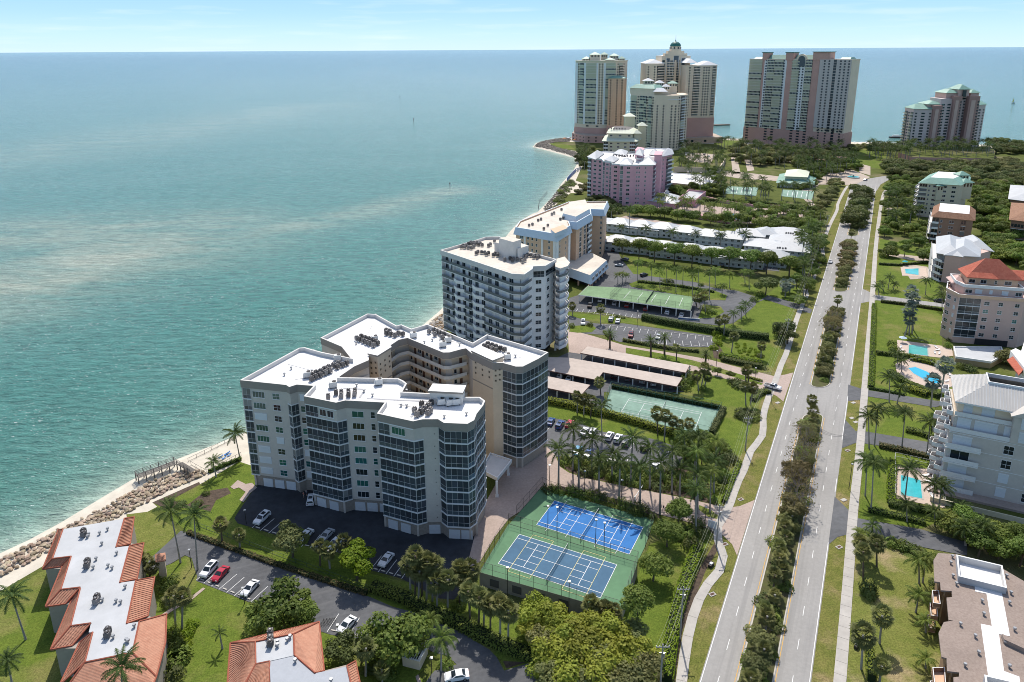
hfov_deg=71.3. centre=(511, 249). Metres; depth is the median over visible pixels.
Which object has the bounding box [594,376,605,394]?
cabbage palm
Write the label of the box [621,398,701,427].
green court lines
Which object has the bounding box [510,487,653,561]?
blue court surface
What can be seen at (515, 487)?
brick drive
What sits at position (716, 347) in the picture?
bush
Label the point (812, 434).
olive tree
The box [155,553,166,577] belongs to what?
stair house
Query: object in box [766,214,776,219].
queen palm
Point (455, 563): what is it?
cabbage palm
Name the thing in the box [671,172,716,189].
white parking deck
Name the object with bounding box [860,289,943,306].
side street
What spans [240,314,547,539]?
condominium block
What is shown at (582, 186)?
olive tree
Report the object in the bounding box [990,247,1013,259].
broadleaf tree
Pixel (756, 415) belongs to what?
bush
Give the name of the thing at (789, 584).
bush
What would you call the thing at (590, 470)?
bush
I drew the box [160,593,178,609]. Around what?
bush
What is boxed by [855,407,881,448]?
coconut palm
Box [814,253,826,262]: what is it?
broadleaf tree
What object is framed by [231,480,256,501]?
garden path
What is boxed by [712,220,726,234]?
royal palm
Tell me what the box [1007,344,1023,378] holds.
red eaved house
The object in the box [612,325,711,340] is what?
parking lines
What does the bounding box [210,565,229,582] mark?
parked car
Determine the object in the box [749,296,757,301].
bush
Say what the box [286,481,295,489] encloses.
garage door
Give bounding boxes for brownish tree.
[779,492,809,515]
[780,459,813,483]
[822,315,842,321]
[824,317,842,327]
[835,259,857,267]
[837,249,857,256]
[839,241,858,250]
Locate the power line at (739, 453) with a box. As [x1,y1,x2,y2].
[669,219,827,637]
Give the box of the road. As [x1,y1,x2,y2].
[699,189,875,681]
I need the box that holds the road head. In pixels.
[857,175,900,190]
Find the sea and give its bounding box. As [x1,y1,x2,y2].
[0,47,1023,552]
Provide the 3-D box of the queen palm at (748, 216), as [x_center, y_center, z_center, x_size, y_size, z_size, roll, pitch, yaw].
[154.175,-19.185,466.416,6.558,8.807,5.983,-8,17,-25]
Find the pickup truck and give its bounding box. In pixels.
[764,382,781,390]
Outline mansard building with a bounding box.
[513,200,608,288]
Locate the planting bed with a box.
[153,345,722,681]
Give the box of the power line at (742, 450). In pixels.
[669,225,826,644]
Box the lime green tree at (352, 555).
[339,537,376,580]
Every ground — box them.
[0,138,990,589]
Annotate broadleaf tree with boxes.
[242,600,278,635]
[253,574,315,633]
[288,597,319,627]
[355,621,396,661]
[366,610,433,667]
[395,617,426,653]
[668,185,680,193]
[672,431,695,447]
[675,184,689,188]
[676,447,694,459]
[688,182,699,188]
[694,429,710,440]
[697,440,711,448]
[699,185,709,189]
[701,447,713,463]
[706,166,718,170]
[709,441,727,455]
[711,183,725,188]
[712,367,721,375]
[713,187,725,195]
[726,371,735,375]
[749,211,759,219]
[752,208,764,214]
[753,202,768,208]
[764,209,775,215]
[786,214,798,217]
[788,294,806,301]
[791,272,803,288]
[794,269,806,273]
[794,297,805,308]
[799,182,808,188]
[799,280,814,294]
[800,277,817,289]
[806,267,820,277]
[808,263,821,275]
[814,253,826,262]
[817,214,828,220]
[817,234,827,237]
[822,238,829,249]
[829,168,839,172]
[847,163,855,170]
[878,225,892,236]
[878,245,899,257]
[879,201,889,209]
[881,209,891,213]
[881,216,897,223]
[882,186,892,190]
[884,241,897,246]
[886,175,899,181]
[886,221,904,229]
[897,244,912,256]
[899,174,910,179]
[899,225,911,234]
[899,239,913,244]
[900,212,916,220]
[904,223,920,229]
[905,224,914,233]
[908,177,919,183]
[909,232,922,243]
[913,236,928,248]
[915,250,929,260]
[917,220,927,226]
[917,247,930,252]
[918,226,926,231]
[923,242,930,248]
[933,511,975,540]
[952,503,983,522]
[955,517,989,544]
[965,528,997,557]
[971,186,985,194]
[971,202,990,211]
[971,206,985,213]
[972,185,986,194]
[972,222,992,231]
[973,197,994,205]
[973,214,988,223]
[977,178,995,182]
[979,190,997,194]
[979,205,997,213]
[980,524,1015,542]
[981,231,1001,238]
[982,193,995,199]
[982,236,995,239]
[986,183,994,190]
[986,238,1005,245]
[986,243,1009,248]
[986,518,1004,534]
[987,535,1018,558]
[988,204,1007,214]
[989,215,1005,223]
[990,186,1006,192]
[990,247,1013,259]
[991,194,1007,203]
[991,247,1007,253]
[992,183,1009,190]
[993,200,1009,206]
[993,221,1009,232]
[998,233,1014,240]
[999,209,1009,215]
[1000,521,1023,536]
[1003,536,1023,566]
[1004,228,1023,237]
[1004,239,1018,243]
[1008,242,1023,247]
[1008,252,1023,264]
[1013,247,1023,251]
[1015,531,1023,544]
[1019,260,1023,268]
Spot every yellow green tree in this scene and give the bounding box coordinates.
[515,616,546,645]
[516,589,552,625]
[525,646,550,679]
[529,600,567,636]
[530,623,576,662]
[544,654,589,681]
[546,613,581,642]
[557,616,603,665]
[566,605,602,631]
[577,642,621,681]
[582,609,623,646]
[589,628,637,667]
[595,639,643,680]
[614,620,643,649]
[622,635,665,666]
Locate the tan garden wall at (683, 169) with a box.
[674,161,724,172]
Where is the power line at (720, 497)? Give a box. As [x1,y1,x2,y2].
[664,277,804,635]
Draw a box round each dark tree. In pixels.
[323,627,356,664]
[579,161,587,167]
[753,277,778,294]
[772,320,796,339]
[778,327,798,343]
[839,208,868,228]
[845,204,868,209]
[847,197,872,208]
[848,184,875,197]
[848,191,873,198]
[848,193,871,203]
[849,205,870,220]
[879,163,894,172]
[882,158,896,163]
[890,160,904,163]
[894,169,909,174]
[900,162,912,168]
[908,163,920,170]
[911,158,925,162]
[918,165,929,170]
[924,161,936,166]
[928,165,945,169]
[941,163,958,166]
[943,169,957,172]
[960,166,977,172]
[973,171,986,178]
[979,161,989,165]
[981,158,995,164]
[985,173,1002,178]
[988,163,1001,169]
[993,175,1010,179]
[999,138,1010,142]
[1001,171,1021,175]
[1005,146,1018,152]
[1016,146,1023,152]
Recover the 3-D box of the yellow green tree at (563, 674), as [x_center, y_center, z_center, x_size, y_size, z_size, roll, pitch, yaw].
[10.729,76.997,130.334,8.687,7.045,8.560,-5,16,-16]
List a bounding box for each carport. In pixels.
[548,357,682,393]
[548,376,589,399]
[579,286,695,317]
[580,346,690,377]
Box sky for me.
[0,0,1023,52]
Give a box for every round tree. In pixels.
[612,238,632,257]
[619,583,655,621]
[627,204,645,215]
[631,238,647,259]
[637,551,673,581]
[642,204,659,216]
[643,240,664,261]
[649,519,684,546]
[657,206,673,217]
[663,242,685,263]
[665,497,692,523]
[670,209,686,220]
[682,244,703,266]
[684,210,701,219]
[700,212,720,223]
[703,246,723,268]
[716,212,735,224]
[720,246,740,268]
[734,212,752,224]
[739,249,763,270]
[751,216,768,226]
[757,250,778,273]
[768,218,786,226]
[777,255,800,275]
[778,220,799,227]
[791,217,809,224]
[801,220,824,227]
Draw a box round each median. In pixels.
[734,413,824,681]
[810,316,842,387]
[833,251,855,291]
[847,204,859,235]
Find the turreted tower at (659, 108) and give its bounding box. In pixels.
[630,78,688,149]
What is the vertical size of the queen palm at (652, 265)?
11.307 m
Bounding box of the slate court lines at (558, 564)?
[498,534,616,597]
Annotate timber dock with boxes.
[134,457,194,483]
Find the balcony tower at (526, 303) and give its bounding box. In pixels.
[440,236,569,350]
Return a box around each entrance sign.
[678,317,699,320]
[708,519,716,528]
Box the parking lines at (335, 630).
[327,614,367,635]
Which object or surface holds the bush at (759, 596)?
on the median at (785, 596)
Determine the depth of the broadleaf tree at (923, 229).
441.70 m
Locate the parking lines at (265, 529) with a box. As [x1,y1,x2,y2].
[252,521,279,533]
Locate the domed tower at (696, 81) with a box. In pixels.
[640,40,722,143]
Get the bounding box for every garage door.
[263,478,272,486]
[275,479,284,488]
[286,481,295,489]
[317,497,326,507]
[329,500,338,510]
[355,502,365,510]
[367,502,377,511]
[388,519,397,529]
[401,522,410,533]
[429,525,440,533]
[449,529,459,538]
[461,530,472,539]
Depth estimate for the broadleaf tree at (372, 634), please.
134.47 m
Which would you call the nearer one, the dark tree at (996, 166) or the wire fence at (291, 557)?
the wire fence at (291, 557)
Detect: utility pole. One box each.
[656,644,669,681]
[677,586,689,638]
[714,504,724,546]
[744,416,752,450]
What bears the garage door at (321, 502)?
in the condominium block at (403, 468)
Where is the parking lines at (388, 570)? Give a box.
[373,558,404,577]
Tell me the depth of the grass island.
274.45 m
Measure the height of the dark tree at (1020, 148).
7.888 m
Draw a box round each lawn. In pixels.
[0,140,951,681]
[126,512,942,681]
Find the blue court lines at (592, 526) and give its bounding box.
[536,500,642,553]
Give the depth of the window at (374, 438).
175.38 m
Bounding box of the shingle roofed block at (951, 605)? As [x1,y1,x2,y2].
[927,553,1023,681]
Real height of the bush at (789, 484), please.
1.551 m
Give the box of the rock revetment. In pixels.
[0,469,205,575]
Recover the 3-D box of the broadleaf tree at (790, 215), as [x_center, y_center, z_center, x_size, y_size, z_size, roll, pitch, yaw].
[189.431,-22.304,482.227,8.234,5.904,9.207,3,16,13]
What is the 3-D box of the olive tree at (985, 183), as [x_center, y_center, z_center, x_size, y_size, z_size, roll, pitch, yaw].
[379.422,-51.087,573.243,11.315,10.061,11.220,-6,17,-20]
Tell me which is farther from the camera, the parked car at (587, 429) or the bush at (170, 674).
the parked car at (587, 429)
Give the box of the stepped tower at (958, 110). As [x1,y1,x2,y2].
[898,84,994,161]
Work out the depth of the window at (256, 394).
184.43 m
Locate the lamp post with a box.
[506,566,508,597]
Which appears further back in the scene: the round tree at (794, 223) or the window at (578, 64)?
the window at (578, 64)
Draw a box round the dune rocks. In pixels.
[543,181,569,210]
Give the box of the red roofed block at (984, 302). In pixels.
[940,258,1023,347]
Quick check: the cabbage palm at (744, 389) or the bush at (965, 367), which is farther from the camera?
the bush at (965, 367)
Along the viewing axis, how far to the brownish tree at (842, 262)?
374.91 m
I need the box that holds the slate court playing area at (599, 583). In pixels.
[499,534,615,596]
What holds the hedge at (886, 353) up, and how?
on the lawn at (210, 608)
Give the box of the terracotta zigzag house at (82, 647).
[42,516,167,681]
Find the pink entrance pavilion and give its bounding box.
[647,189,705,208]
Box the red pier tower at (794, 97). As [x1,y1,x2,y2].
[743,51,860,148]
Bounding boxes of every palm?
[0,578,32,639]
[0,645,23,681]
[99,642,146,681]
[142,551,149,565]
[143,552,154,570]
[143,560,159,576]
[152,493,190,562]
[161,584,183,626]
[169,586,192,629]
[174,501,211,569]
[204,453,223,476]
[211,625,227,648]
[212,515,229,540]
[222,420,246,456]
[231,526,245,547]
[311,538,326,565]
[319,540,336,568]
[335,532,351,551]
[352,635,377,676]
[353,637,368,662]
[373,659,389,681]
[398,554,416,592]
[404,543,425,594]
[408,562,428,597]
[416,549,429,596]
[417,608,433,631]
[418,550,437,600]
[420,610,442,638]
[421,554,445,601]
[425,570,447,606]
[425,619,458,670]
[436,568,458,609]
[450,557,468,603]
[453,563,472,599]
[458,579,478,619]
[463,556,480,582]
[466,583,487,624]
[476,591,490,625]
[479,592,499,629]
[489,590,509,634]
[496,597,519,636]
[543,434,574,483]
[560,419,586,469]
[567,442,592,487]
[568,302,575,314]
[571,390,581,412]
[576,426,606,471]
[578,392,590,414]
[581,592,601,611]
[585,394,596,416]
[586,448,613,490]
[588,600,602,614]
[591,397,612,435]
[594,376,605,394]
[595,303,605,322]
[599,599,609,616]
[600,443,627,479]
[601,598,614,626]
[603,326,617,347]
[604,449,633,499]
[608,601,622,623]
[609,204,615,217]
[612,205,623,213]
[616,223,627,234]
[616,425,647,483]
[623,203,636,234]
[627,453,654,503]
[632,259,643,281]
[637,435,664,488]
[640,224,652,237]
[641,334,659,355]
[645,447,675,513]
[646,260,656,280]
[650,405,663,435]
[653,197,661,214]
[654,267,664,287]
[655,193,664,207]
[657,332,671,354]
[659,408,672,440]
[660,262,671,282]
[660,440,686,492]
[665,226,680,237]
[668,415,678,432]
[668,457,694,496]
[670,266,683,292]
[671,343,680,354]
[674,426,696,444]
[675,419,684,429]
[677,265,688,283]
[680,199,690,208]
[680,440,709,494]
[681,475,711,531]
[683,417,696,433]
[684,425,710,448]
[685,445,706,483]
[685,463,710,513]
[687,272,698,294]
[690,229,702,236]
[691,370,701,390]
[693,265,703,286]
[694,294,702,310]
[696,178,705,188]
[696,198,704,207]
[698,361,711,385]
[698,463,724,512]
[699,164,710,178]
[699,290,709,311]
[699,349,712,361]
[701,447,727,492]
[702,372,711,385]
[703,268,715,298]
[704,431,726,465]
[710,266,721,284]
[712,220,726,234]
[714,231,726,246]
[714,315,724,326]
[717,197,726,212]
[717,283,726,290]
[719,183,731,197]
[720,314,730,335]
[724,270,734,287]
[726,221,740,229]
[726,309,738,324]
[728,168,736,185]
[728,330,739,351]
[730,180,738,195]
[731,202,741,218]
[734,220,745,231]
[734,305,748,319]
[735,197,744,202]
[738,227,752,240]
[739,175,748,192]
[739,300,753,316]
[739,381,751,404]
[739,666,762,681]
[741,181,753,199]
[741,368,749,379]
[742,364,752,380]
[743,267,755,288]
[744,213,752,226]
[746,206,754,223]
[747,178,756,197]
[748,381,758,404]
[754,639,773,658]
[755,184,766,196]
[755,202,763,210]
[755,598,773,616]
[757,175,767,192]
[757,340,766,357]
[757,606,776,629]
[761,180,772,197]
[764,184,775,200]
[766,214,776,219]
[766,565,782,586]
[767,587,781,603]
[771,538,786,552]
[771,548,788,566]
[775,561,790,578]
[777,518,791,534]
[777,545,790,560]
[778,180,787,200]
[778,214,788,219]
[779,278,787,291]
[779,516,793,535]
[779,528,793,544]
[781,205,791,212]
[781,281,791,296]
[785,508,798,522]
[787,278,795,292]
[789,179,800,199]
[790,183,802,201]
[793,231,807,239]
[794,227,810,234]
[796,259,813,273]
[796,276,814,295]
[797,204,805,213]
[797,235,811,255]
[797,253,811,274]
[802,179,816,199]
[803,201,812,209]
[803,215,814,224]
[803,234,813,245]
[803,252,819,273]
[804,245,819,257]
[805,221,822,235]
[806,236,824,246]
[806,404,819,417]
[807,394,818,409]
[808,412,819,423]
[809,186,819,204]
[811,236,826,250]
[819,353,827,361]
[822,167,832,181]
[823,345,833,354]
[824,333,833,341]
[833,294,842,306]
[848,228,855,236]
[849,618,879,669]
[851,449,880,496]
[851,526,870,542]
[851,532,866,549]
[852,542,874,579]
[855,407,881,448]
[860,450,891,507]
[863,401,892,446]
[863,516,882,534]
[866,532,887,566]
[870,282,883,294]
[870,602,895,643]
[872,656,891,681]
[877,368,900,401]
[882,202,895,214]
[883,190,896,197]
[885,272,895,288]
[888,348,905,363]
[889,208,904,219]
[890,281,899,289]
[890,382,912,403]
[890,492,920,521]
[892,197,903,208]
[892,353,909,371]
[893,186,902,195]
[893,405,916,446]
[894,459,925,497]
[897,195,910,204]
[898,185,909,197]
[900,302,917,334]
[902,284,919,329]
[902,550,932,583]
[903,314,917,336]
[904,204,920,222]
[905,206,917,222]
[905,583,931,612]
[906,141,914,159]
[906,291,921,333]
[912,648,938,674]
[913,202,926,219]
[914,611,935,632]
[915,548,935,582]
[916,412,936,451]
[918,276,932,294]
[920,474,951,506]
[922,502,948,525]
[923,371,942,407]
[928,476,956,508]
[932,290,945,309]
[934,355,955,396]
[943,499,966,513]
[949,514,978,545]
[951,498,973,509]
[957,519,987,536]
[968,513,1001,535]
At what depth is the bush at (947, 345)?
277.51 m
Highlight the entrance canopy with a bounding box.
[486,452,511,496]
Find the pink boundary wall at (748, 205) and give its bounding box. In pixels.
[705,196,776,207]
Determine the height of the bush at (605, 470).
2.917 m
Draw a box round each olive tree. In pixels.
[271,519,310,557]
[525,623,555,648]
[533,658,560,681]
[558,663,605,681]
[573,189,583,193]
[577,184,586,189]
[580,642,612,663]
[603,664,631,681]
[607,210,616,217]
[616,660,655,681]
[623,617,649,638]
[628,649,665,681]
[728,147,738,152]
[728,153,739,159]
[734,156,744,162]
[741,155,751,163]
[742,650,774,678]
[743,624,778,650]
[747,152,758,161]
[752,156,765,163]
[756,157,766,162]
[764,156,772,164]
[766,152,780,156]
[772,156,784,161]
[775,512,803,535]
[783,156,793,162]
[791,156,802,162]
[797,419,817,430]
[799,429,817,439]
[799,450,815,463]
[814,201,826,204]
[814,366,833,375]
[815,361,833,370]
[816,193,828,199]
[816,353,831,361]
[817,199,831,205]
[818,345,837,356]
[821,340,834,347]
[823,330,840,338]
[826,180,838,185]
[826,189,838,195]
[828,185,839,189]
[828,194,836,199]
[828,305,845,316]
[835,270,850,276]
[835,277,848,284]
[837,264,852,272]
[841,251,852,259]
[842,246,856,250]
[842,254,852,260]
[844,240,856,243]
[885,167,901,174]
[901,170,918,177]
[913,171,929,176]
[928,168,942,172]
[948,164,963,169]
[953,158,964,162]
[965,160,979,165]
[970,175,980,179]
[978,180,993,185]
[980,165,994,170]
[993,348,1010,363]
[997,158,1010,160]
[1001,165,1014,169]
[1002,156,1019,160]
[1009,173,1022,176]
[1012,164,1023,168]
[1013,178,1023,185]
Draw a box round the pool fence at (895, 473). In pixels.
[895,453,895,494]
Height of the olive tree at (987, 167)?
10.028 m
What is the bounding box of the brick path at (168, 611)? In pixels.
[163,588,420,681]
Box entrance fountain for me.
[847,174,859,178]
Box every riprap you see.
[429,314,447,330]
[535,137,578,156]
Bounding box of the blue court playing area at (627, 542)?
[537,501,642,553]
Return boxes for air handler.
[303,370,310,378]
[328,380,336,388]
[334,353,340,360]
[374,377,382,385]
[409,331,416,338]
[437,397,444,405]
[439,340,446,346]
[444,336,451,342]
[445,397,453,406]
[452,398,460,405]
[504,352,510,359]
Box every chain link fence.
[479,513,637,611]
[516,477,654,545]
[602,381,721,431]
[612,282,695,309]
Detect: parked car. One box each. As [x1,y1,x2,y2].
[198,559,218,577]
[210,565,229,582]
[240,579,259,596]
[253,509,270,524]
[302,528,314,541]
[306,493,313,505]
[317,528,334,540]
[326,535,343,549]
[336,614,357,632]
[377,551,394,567]
[444,668,469,681]
[547,417,554,425]
[555,420,564,429]
[579,427,588,435]
[581,318,585,324]
[583,449,593,457]
[604,431,614,440]
[613,433,622,442]
[621,438,630,446]
[628,330,633,337]
[933,298,944,302]
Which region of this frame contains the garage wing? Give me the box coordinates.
[953,346,1002,368]
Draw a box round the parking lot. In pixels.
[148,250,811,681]
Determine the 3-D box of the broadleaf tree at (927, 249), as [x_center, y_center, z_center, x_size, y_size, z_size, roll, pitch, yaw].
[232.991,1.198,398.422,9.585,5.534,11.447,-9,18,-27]
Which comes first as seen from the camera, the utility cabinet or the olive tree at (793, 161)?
the utility cabinet
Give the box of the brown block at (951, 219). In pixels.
[926,203,975,243]
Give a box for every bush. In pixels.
[154,580,170,596]
[157,573,180,590]
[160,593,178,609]
[163,658,186,681]
[167,621,184,643]
[167,631,187,652]
[167,644,194,674]
[170,641,189,659]
[177,637,192,653]
[181,625,195,639]
[185,618,200,629]
[191,499,202,507]
[200,489,209,496]
[361,659,379,675]
[376,666,398,681]
[436,657,453,671]
[450,597,465,611]
[540,483,554,495]
[551,484,561,493]
[557,489,565,495]
[560,459,567,467]
[567,484,582,497]
[571,460,582,470]
[577,466,589,477]
[577,489,589,500]
[582,459,596,469]
[582,488,593,499]
[585,465,596,476]
[589,489,600,499]
[590,494,599,502]
[592,462,606,473]
[593,471,602,478]
[598,491,607,501]
[600,465,610,476]
[605,497,615,506]
[608,471,625,485]
[616,496,625,505]
[616,503,625,510]
[622,500,633,508]
[623,474,637,487]
[626,476,644,487]
[626,503,638,513]
[629,506,645,517]
[630,500,644,509]
[632,472,648,481]
[637,503,651,516]
[638,477,651,489]
[646,479,656,488]
[647,512,657,520]
[652,481,666,491]
[653,472,666,484]
[658,463,670,476]
[661,472,675,481]
[663,480,675,490]
[674,380,691,391]
[675,482,685,492]
[678,478,692,489]
[680,369,694,377]
[680,375,693,386]
[680,533,702,550]
[681,524,695,542]
[687,515,705,530]
[689,524,710,541]
[697,385,707,391]
[698,304,709,311]
[704,487,715,497]
[705,482,716,489]
[706,309,717,314]
[707,452,725,466]
[707,495,717,504]
[708,344,718,349]
[712,476,728,486]
[713,339,722,345]
[714,334,725,339]
[715,481,726,493]
[716,468,732,479]
[720,449,736,459]
[725,452,740,465]
[727,378,740,385]
[730,377,749,388]
[733,410,745,419]
[734,407,752,415]
[739,412,754,423]
[739,648,750,663]
[741,664,768,681]
[744,408,760,418]
[748,414,762,422]
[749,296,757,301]
[752,590,780,611]
[753,290,764,296]
[753,647,779,660]
[756,605,783,626]
[764,535,787,550]
[768,576,794,594]
[768,618,787,634]
[785,481,808,491]
[793,492,812,505]
[809,435,821,442]
[818,376,828,382]
[833,283,846,287]
[858,577,878,597]
[860,586,877,601]
[882,535,895,549]
[887,340,897,346]
[887,536,902,549]
[888,343,899,350]
[892,537,907,550]
[896,539,915,553]
[903,542,920,555]
[908,545,927,555]
[928,577,934,587]
[942,342,952,348]
[955,362,967,369]
[961,363,973,371]
[967,365,977,372]
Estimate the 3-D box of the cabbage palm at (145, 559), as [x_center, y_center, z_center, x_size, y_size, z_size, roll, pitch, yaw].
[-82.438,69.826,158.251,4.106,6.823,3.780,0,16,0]
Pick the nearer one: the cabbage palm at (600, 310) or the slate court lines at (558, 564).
the slate court lines at (558, 564)
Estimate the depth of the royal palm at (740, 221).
426.84 m
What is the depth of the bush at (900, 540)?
167.39 m
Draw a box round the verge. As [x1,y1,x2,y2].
[656,183,883,681]
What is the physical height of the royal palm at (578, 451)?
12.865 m
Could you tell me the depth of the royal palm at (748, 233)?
412.22 m
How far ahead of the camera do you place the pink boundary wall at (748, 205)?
531.33 m
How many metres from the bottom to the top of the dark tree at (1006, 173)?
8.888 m
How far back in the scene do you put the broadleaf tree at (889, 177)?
616.48 m
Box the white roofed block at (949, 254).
[928,235,993,282]
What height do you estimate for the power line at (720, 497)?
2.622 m
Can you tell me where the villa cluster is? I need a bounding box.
[743,227,810,267]
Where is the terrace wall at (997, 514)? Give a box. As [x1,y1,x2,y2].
[930,496,1023,523]
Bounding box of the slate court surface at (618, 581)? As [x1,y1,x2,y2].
[480,524,636,605]
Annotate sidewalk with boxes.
[676,186,847,681]
[833,190,886,681]
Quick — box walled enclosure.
[402,640,428,669]
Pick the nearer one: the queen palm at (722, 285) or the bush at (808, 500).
the bush at (808, 500)
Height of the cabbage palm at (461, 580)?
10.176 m
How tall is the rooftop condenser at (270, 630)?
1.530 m
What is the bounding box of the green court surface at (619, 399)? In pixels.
[605,389,718,431]
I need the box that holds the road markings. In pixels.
[700,189,875,681]
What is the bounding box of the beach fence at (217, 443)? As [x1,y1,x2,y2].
[189,430,243,460]
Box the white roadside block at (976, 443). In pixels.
[927,372,1023,513]
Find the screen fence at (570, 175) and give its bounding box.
[567,167,580,180]
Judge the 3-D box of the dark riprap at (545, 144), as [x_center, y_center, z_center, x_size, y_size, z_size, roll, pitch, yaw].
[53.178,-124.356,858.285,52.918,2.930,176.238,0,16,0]
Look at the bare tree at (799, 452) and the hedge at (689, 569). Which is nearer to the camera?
the hedge at (689, 569)
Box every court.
[725,186,757,195]
[781,190,813,199]
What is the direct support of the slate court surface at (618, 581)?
on the raised court deck at (499, 584)
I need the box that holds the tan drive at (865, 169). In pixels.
[685,152,928,278]
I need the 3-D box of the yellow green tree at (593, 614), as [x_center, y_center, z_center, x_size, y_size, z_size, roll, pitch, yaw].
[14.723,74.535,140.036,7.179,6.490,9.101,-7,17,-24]
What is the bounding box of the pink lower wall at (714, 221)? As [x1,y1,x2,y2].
[656,207,739,224]
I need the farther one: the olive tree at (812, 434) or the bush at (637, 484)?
the olive tree at (812, 434)
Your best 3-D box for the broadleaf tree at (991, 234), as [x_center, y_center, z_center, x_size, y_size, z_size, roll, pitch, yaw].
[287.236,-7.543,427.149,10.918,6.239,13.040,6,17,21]
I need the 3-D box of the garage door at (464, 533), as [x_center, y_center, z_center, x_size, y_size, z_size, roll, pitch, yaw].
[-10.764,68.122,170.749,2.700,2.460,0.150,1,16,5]
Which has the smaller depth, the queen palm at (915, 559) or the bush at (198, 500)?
the queen palm at (915, 559)
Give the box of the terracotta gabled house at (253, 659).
[227,621,360,681]
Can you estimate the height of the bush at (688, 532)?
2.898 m
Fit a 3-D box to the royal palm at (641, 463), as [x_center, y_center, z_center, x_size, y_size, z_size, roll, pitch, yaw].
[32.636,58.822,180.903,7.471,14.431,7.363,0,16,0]
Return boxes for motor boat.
[889,135,900,137]
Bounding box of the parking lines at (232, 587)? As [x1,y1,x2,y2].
[199,573,267,599]
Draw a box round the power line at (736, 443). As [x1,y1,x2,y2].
[658,226,822,641]
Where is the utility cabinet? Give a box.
[708,561,714,567]
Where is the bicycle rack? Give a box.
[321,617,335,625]
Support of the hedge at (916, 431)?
on the lawn at (210, 608)
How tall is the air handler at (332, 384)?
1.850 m
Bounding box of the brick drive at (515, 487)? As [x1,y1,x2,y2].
[469,204,817,565]
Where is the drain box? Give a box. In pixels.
[708,591,716,596]
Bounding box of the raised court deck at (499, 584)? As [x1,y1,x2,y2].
[479,564,637,618]
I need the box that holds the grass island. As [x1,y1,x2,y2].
[278,280,762,681]
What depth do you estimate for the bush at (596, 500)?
184.80 m
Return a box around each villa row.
[605,234,763,269]
[606,217,777,248]
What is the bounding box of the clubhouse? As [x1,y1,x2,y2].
[776,169,815,188]
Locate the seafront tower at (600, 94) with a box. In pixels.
[572,52,627,142]
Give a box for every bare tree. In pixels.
[778,484,815,513]
[779,471,817,501]
[781,461,816,491]
[784,442,814,463]
[790,429,822,454]
[792,418,821,445]
[819,315,841,331]
[825,307,844,316]
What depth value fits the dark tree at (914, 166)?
658.17 m
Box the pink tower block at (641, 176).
[587,147,673,205]
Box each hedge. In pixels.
[186,529,367,595]
[208,456,241,473]
[367,578,535,662]
[548,396,673,435]
[611,383,721,409]
[622,338,698,352]
[637,280,713,292]
[641,313,768,340]
[659,544,703,681]
[703,198,717,202]
[708,406,726,434]
[718,197,816,210]
[718,352,762,365]
[720,355,761,368]
[721,460,742,502]
[746,376,762,381]
[749,387,771,401]
[864,646,877,681]
[867,302,876,387]
[868,387,904,395]
[868,505,925,525]
[875,349,935,361]
[879,260,928,265]
[879,441,928,458]
[880,299,941,310]
[886,458,897,500]
[886,498,931,514]
[887,369,940,397]
[903,384,928,397]
[905,426,933,438]
[910,357,936,366]
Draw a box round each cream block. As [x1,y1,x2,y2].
[602,113,647,152]
[913,171,974,215]
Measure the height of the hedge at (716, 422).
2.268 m
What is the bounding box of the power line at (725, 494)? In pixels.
[663,261,812,651]
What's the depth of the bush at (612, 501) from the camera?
183.20 m
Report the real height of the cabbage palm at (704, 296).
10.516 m
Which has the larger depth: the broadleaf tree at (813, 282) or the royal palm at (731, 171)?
the royal palm at (731, 171)
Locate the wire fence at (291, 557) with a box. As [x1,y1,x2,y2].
[196,522,367,588]
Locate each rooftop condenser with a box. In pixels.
[79,530,86,537]
[83,557,90,562]
[83,561,89,569]
[91,596,99,604]
[93,592,100,598]
[103,625,111,631]
[103,629,110,639]
[266,633,273,639]
[266,638,273,647]
[267,627,273,634]
[414,410,419,417]
[425,409,430,415]
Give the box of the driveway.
[828,385,966,554]
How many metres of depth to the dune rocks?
544.82 m
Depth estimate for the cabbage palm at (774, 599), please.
148.58 m
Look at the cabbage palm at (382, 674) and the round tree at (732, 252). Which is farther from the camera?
the round tree at (732, 252)
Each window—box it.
[252,391,264,398]
[253,402,265,409]
[256,424,268,431]
[257,435,269,442]
[272,393,279,399]
[273,404,280,411]
[274,415,282,422]
[276,427,283,433]
[278,448,285,455]
[279,459,286,465]
[280,470,287,476]
[301,406,305,412]
[302,417,306,423]
[303,428,307,434]
[304,439,308,445]
[319,409,325,416]
[327,410,333,418]
[352,411,363,417]
[352,423,364,429]
[353,434,365,441]
[354,446,365,452]
[355,457,366,464]
[356,469,367,475]
[357,480,368,486]
[357,491,368,497]
[370,412,375,418]
[371,424,375,430]
[372,435,376,441]
[373,447,377,453]
[373,458,377,464]
[374,470,378,476]
[375,481,379,487]
[391,426,405,436]
[573,64,623,141]
[636,96,686,147]
[647,60,717,141]
[665,56,685,75]
[745,60,849,144]
[904,98,983,160]
[949,449,969,460]
[1000,459,1011,470]
[1003,445,1014,455]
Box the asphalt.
[235,485,473,598]
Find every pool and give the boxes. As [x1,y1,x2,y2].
[895,359,952,388]
[896,466,944,507]
[897,340,952,357]
[901,267,926,275]

